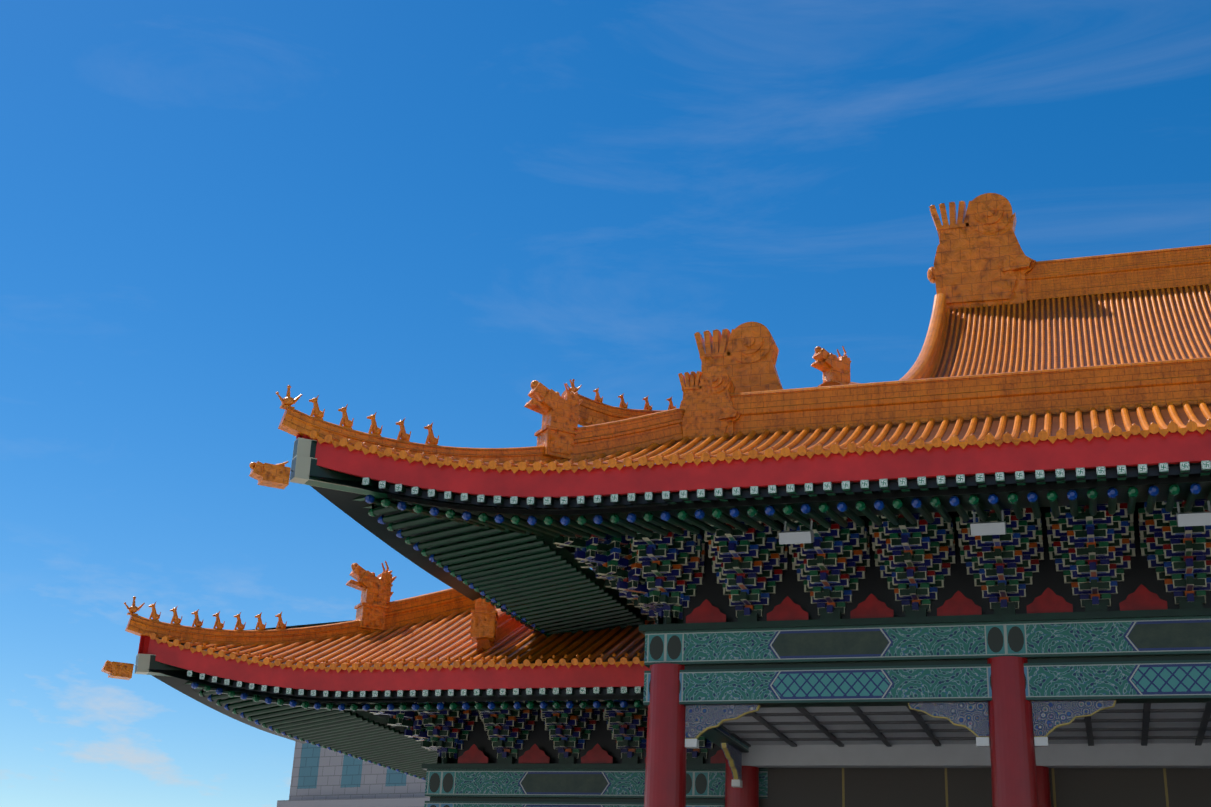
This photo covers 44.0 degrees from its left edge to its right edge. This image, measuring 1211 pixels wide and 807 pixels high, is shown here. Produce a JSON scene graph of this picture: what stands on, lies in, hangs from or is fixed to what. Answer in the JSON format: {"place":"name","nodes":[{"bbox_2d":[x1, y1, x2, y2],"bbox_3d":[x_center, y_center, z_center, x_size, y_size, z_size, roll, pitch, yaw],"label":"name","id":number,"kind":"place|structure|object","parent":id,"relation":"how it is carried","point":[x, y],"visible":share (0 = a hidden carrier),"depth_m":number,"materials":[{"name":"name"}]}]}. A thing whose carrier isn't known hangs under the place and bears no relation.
{"place":"outdoors","nodes":[
{"label":"outdoors","id":0,"kind":"place"},
{"bbox_2d":[101,660,133,679],"bbox_3d":[-14.667,8.008,45.034,0.889,0.447,0.889,-4,-22,17],"label":"dragon head ornament","id":1,"kind":"object","parent":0,"point":[118,670],"visible":1,"depth_m":44.87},
{"bbox_2d":[0,0,1210,806],"label":"sky","id":2,"kind":"structure","parent":0,"point":[423,213],"materials":[{"name":"blue"}]},
{"label":"ground","id":3,"kind":"structure","parent":0,"visible":0},
{"bbox_2d":[277,742,429,806],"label":"distant office tower","id":4,"kind":"structure","parent":3,"relation":"on","point":[322,777],"depth_m":148.96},
{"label":"podium terrace","id":5,"kind":"structure","parent":3,"relation":"on","visible":0},
{"bbox_2d":[134,653,725,763],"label":"bracket sets","id":6,"kind":"object","parent":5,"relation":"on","point":[580,736],"visible":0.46,"depth_m":47.64,"materials":[{"name":"multicoloured wood"}]},
{"bbox_2d":[139,635,149,653],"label":"eave fascia","id":7,"kind":"structure","parent":6,"relation":"attached to","point":[144,646],"depth_m":45.53,"materials":[{"name":"red paint"}]},
{"bbox_2d":[185,681,437,779],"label":"eave rafters","id":8,"kind":"object","parent":6,"relation":"attached to","point":[363,735],"visible":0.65,"depth_m":50.55,"materials":[{"name":"green wood"}]},
{"bbox_2d":[138,636,648,691],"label":"eave fascia","id":9,"kind":"structure","parent":6,"relation":"attached to","point":[551,677],"depth_m":43.57,"materials":[{"name":"red paint"}]},
{"bbox_2d":[183,620,619,718],"bbox_3d":[-0.657,10.206,55.674,18.700,4.500,27.700,-4,-22,17],"label":"roof","id":10,"kind":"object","parent":6,"relation":"on","point":[379,715],"depth_m":48.27,"materials":[{"name":"orange tile"}]},
{"bbox_2d":[125,579,604,649],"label":"roof ridges","id":11,"kind":"object","parent":10,"relation":"on","point":[420,608],"visible":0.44,"depth_m":47.68,"materials":[{"name":"ceramic"}]},
{"bbox_2d":[124,596,286,629],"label":"roof figurines","id":12,"kind":"object","parent":11,"relation":"on","point":[197,622],"visible":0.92,"depth_m":46.56,"materials":[{"name":"ceramic"}]},
{"bbox_2d":[150,608,654,671],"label":"roof tiles","id":13,"kind":"object","parent":10,"relation":"on","point":[439,642],"visible":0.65,"depth_m":45.15,"materials":[{"name":"tile"}]},
{"bbox_2d":[346,561,498,642],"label":"roof ridge ornaments","id":14,"kind":"object","parent":10,"relation":"on","point":[371,607],"visible":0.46,"depth_m":48.95},
{"bbox_2d":[187,671,647,710],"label":"eave rafters","id":15,"kind":"object","parent":6,"relation":"on","point":[543,695],"visible":0.83,"depth_m":43.57,"materials":[{"name":"green wood"}]},
{"bbox_2d":[644,656,1050,806],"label":"columns","id":16,"kind":"structure","parent":5,"relation":"on","point":[1019,778],"depth_m":36.70,"materials":[{"name":"red paint"}]},
{"bbox_2d":[421,764,767,806],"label":"frieze beams","id":17,"kind":"structure","parent":16,"relation":"on","point":[535,785],"depth_m":47.11,"materials":[{"name":"teal paint"}]},
{"bbox_2d":[685,700,1115,787],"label":"corner brackets","id":18,"kind":"object","parent":16,"relation":"on","point":[1049,717],"visible":0.83,"depth_m":35.58,"materials":[{"name":"paint"}]},
{"bbox_2d":[639,608,1210,752],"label":"frieze beams","id":19,"kind":"structure","parent":16,"relation":"on","point":[1146,656],"depth_m":36.02,"materials":[{"name":"teal paint"}]},
{"bbox_2d":[553,499,1210,623],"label":"bracket sets","id":20,"kind":"object","parent":19,"relation":"on","point":[1123,559],"visible":0.58,"depth_m":36.56,"materials":[{"name":"multicoloured wood"}]},
{"bbox_2d":[290,437,667,600],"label":"eave beam","id":21,"kind":"structure","parent":20,"relation":"on","point":[340,491],"depth_m":36.03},
{"bbox_2d":[249,461,290,488],"bbox_3d":[-7.872,1.593,34.981,0.916,0.583,0.440,13,-23,-24],"label":"dragon head ornament","id":22,"kind":"object","parent":21,"relation":"attached to","point":[272,475],"visible":1,"depth_m":34.82,"materials":[{"name":"ceramic"}]},
{"bbox_2d":[298,433,308,438],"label":"eave fascia","id":23,"kind":"structure","parent":21,"relation":"attached to","point":[304,436],"depth_m":35.55,"materials":[{"name":"red paint"}]},
{"bbox_2d":[278,406,684,463],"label":"roof hip ridge","id":24,"kind":"structure","parent":21,"relation":"on","point":[629,434],"depth_m":38.30,"materials":[{"name":"ceramic"}]},
{"bbox_2d":[276,385,438,444],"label":"roof figurines","id":25,"kind":"object","parent":24,"relation":"on","point":[316,412],"visible":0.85,"depth_m":36.28},
{"bbox_2d":[524,379,582,459],"bbox_3d":[-1.333,0.404,38.971,1.599,2.258,0.748,13,-23,-24],"label":"roof ornament","id":26,"kind":"object","parent":24,"relation":"on","point":[556,433],"visible":1,"depth_m":38.74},
{"bbox_2d":[309,400,1210,473],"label":"roof tiles","id":27,"kind":"object","parent":21,"relation":"on","point":[1107,423],"visible":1,"depth_m":35.54,"materials":[{"name":"tile"}]},
{"bbox_2d":[678,366,740,438],"bbox_3d":[2.840,0.148,40.850,1.884,2.232,0.899,-4,-22,17],"label":"roof ridge ornament","id":28,"kind":"object","parent":27,"relation":"on","point":[706,405],"visible":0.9,"depth_m":40.55,"materials":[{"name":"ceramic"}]},
{"bbox_2d":[730,357,1210,434],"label":"roof ridge","id":29,"kind":"structure","parent":27,"relation":"on","point":[1097,387],"depth_m":38.40,"materials":[{"name":"ceramic"}]},
{"bbox_2d":[352,494,646,636],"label":"eave rafters","id":30,"kind":"object","parent":20,"relation":"on","point":[545,585],"visible":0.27,"depth_m":40.04,"materials":[{"name":"green wood"}]},
{"bbox_2d":[362,460,1210,538],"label":"eave rafters","id":31,"kind":"object","parent":30,"relation":"attached to","point":[997,492],"visible":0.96,"depth_m":33.23,"materials":[{"name":"green wood"}]},
{"bbox_2d":[296,429,1210,498],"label":"eave fascia","id":32,"kind":"structure","parent":31,"relation":"attached to","point":[1150,449],"depth_m":32.59,"materials":[{"name":"red paint"}]},
{"bbox_2d":[779,500,1210,543],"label":"floodlights","id":33,"kind":"object","parent":31,"relation":"hanging from","point":[999,527],"visible":1,"depth_m":32.26,"materials":[{"name":"grey metal"}]},
{"bbox_2d":[719,702,1210,767],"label":"ceiling coffers","id":34,"kind":"object","parent":16,"relation":"on","point":[1148,735],"visible":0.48,"depth_m":41.49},
{"bbox_2d":[759,768,1210,806],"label":"back wall","id":35,"kind":"structure","parent":5,"relation":"on","point":[972,787],"depth_m":43.40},
{"bbox_3d":[32.105,-2.308,60.464,44.390,29.750,50.250,-4,-22,17],"label":"roof","id":36,"kind":"object","parent":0,"visible":0},
{"bbox_2d":[694,322,782,392],"bbox_3d":[3.866,-0.543,42.751,3.015,3.571,0.899,-4,-22,17],"label":"roof ridge ornament","id":37,"kind":"object","parent":36,"relation":"attached to","point":[744,355],"visible":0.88,"depth_m":42.70,"materials":[{"name":"ceramic"}]},
{"bbox_2d":[561,245,1210,425],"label":"roof ridges","id":38,"kind":"object","parent":36,"relation":"attached to","point":[1134,271],"visible":0.31,"depth_m":90.41,"materials":[{"name":"ceramic"}]},
{"bbox_2d":[566,379,675,409],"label":"roof figurines","id":39,"kind":"object","parent":38,"relation":"on","point":[623,404],"visible":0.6,"depth_m":45.45},
{"bbox_2d":[811,346,850,386],"bbox_3d":[7.561,-0.940,49.837,1.526,2.155,0.714,13,-23,-24],"label":"dragon head","id":40,"kind":"object","parent":38,"relation":"on","point":[831,366],"visible":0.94,"depth_m":49.71},
{"bbox_2d":[927,193,1035,309],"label":"roof ridge ornament","id":41,"kind":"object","parent":38,"relation":"on","point":[982,259],"depth_m":93.92,"materials":[{"name":"ceramic"}]},
{"bbox_2d":[585,283,1210,424],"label":"roof tiles","id":42,"kind":"object","parent":36,"relation":"on","point":[1156,324],"visible":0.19,"depth_m":85.20,"materials":[{"name":"tile"}]}
]}

